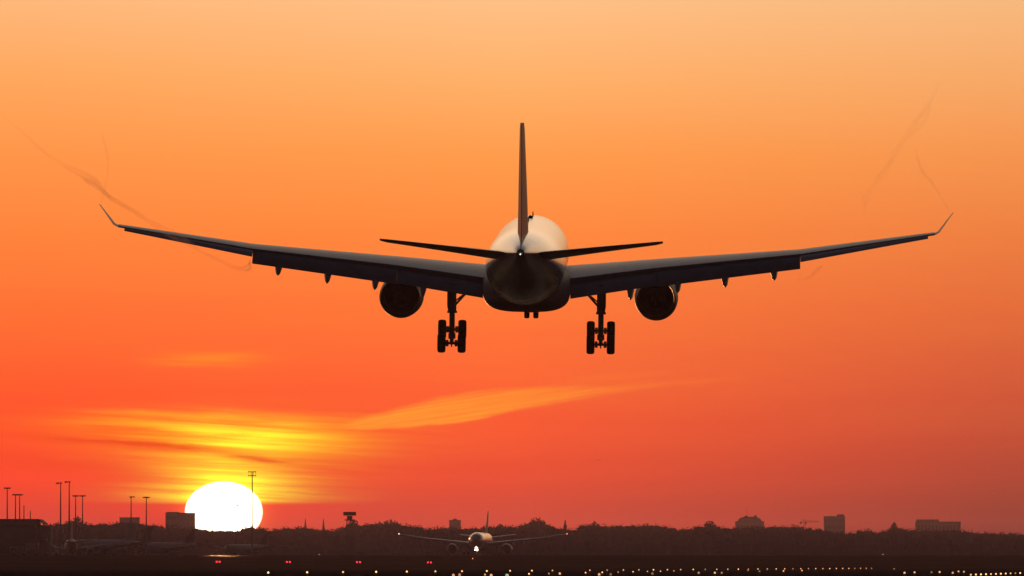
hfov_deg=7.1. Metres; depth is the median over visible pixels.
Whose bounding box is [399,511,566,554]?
taxiing airliner
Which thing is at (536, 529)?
broadleaf tree
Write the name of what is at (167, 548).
parked jet
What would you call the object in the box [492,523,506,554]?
broadleaf tree
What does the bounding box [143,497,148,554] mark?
light mast
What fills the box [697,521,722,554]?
broadleaf tree
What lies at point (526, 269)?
landing airliner
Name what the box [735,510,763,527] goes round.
domed hall
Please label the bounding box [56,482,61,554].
light mast
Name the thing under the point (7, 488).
light mast
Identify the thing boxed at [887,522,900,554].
broadleaf tree
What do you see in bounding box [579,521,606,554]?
broadleaf tree
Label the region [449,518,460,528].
observation block
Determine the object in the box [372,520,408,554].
broadleaf tree
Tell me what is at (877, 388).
sky
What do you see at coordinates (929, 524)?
office building
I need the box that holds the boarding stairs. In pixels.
[43,541,58,554]
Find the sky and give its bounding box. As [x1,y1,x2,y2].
[0,0,1023,534]
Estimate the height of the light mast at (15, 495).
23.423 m
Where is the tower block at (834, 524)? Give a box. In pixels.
[823,514,844,533]
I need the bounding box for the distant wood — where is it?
[43,518,1023,554]
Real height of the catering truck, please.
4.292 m
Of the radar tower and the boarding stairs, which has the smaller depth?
the boarding stairs
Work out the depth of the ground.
2369.29 m
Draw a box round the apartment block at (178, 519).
[165,512,194,528]
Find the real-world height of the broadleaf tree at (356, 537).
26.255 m
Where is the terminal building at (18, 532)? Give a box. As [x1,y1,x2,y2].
[0,519,51,554]
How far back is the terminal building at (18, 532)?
2948.71 m
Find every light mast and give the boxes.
[4,487,10,518]
[12,494,18,518]
[18,494,22,518]
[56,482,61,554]
[65,481,70,554]
[72,495,78,554]
[79,495,85,539]
[130,496,134,554]
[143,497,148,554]
[236,504,240,554]
[248,471,255,554]
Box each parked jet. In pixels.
[52,527,129,554]
[59,524,161,554]
[94,527,176,554]
[136,529,213,554]
[213,533,286,554]
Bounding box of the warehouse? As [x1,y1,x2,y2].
[119,517,139,523]
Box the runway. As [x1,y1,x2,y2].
[0,569,1023,575]
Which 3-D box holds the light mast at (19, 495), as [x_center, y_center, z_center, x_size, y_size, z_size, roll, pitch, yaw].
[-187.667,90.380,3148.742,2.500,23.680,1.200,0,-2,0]
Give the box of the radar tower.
[343,512,355,554]
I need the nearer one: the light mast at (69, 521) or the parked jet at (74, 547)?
the light mast at (69, 521)
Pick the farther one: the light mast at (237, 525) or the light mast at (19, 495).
the light mast at (237, 525)
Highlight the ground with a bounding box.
[0,555,1023,568]
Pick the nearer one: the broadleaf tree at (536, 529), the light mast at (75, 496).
the light mast at (75, 496)
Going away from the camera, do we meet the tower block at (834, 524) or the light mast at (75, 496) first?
the light mast at (75, 496)
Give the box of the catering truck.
[25,543,38,554]
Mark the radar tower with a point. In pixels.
(349, 515)
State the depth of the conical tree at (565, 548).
5296.42 m
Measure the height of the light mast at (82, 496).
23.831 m
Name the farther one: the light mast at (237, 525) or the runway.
the light mast at (237, 525)
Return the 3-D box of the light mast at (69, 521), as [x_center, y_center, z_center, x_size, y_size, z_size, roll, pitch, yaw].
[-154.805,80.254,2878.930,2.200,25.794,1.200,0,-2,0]
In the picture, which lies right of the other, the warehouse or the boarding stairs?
the warehouse
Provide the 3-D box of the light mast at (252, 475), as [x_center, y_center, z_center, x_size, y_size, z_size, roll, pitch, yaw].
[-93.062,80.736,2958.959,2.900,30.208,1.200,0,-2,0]
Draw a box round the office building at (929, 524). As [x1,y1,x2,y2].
[915,519,960,531]
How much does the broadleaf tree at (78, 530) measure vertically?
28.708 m
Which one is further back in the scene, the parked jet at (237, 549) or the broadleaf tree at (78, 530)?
the broadleaf tree at (78, 530)
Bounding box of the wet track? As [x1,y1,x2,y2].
[208,555,269,555]
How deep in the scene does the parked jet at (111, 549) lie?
3223.95 m
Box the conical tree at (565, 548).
[560,520,569,554]
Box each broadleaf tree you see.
[70,515,85,552]
[342,520,363,554]
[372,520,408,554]
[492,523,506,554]
[519,517,555,554]
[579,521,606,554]
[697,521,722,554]
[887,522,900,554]
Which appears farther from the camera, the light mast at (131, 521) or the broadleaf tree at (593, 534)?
the broadleaf tree at (593, 534)
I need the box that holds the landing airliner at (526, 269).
[99,123,952,353]
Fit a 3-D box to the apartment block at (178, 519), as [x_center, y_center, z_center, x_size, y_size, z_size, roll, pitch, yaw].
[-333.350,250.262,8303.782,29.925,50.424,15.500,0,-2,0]
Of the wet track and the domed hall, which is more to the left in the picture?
the wet track
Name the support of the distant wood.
on the ground
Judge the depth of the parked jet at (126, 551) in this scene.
3333.39 m

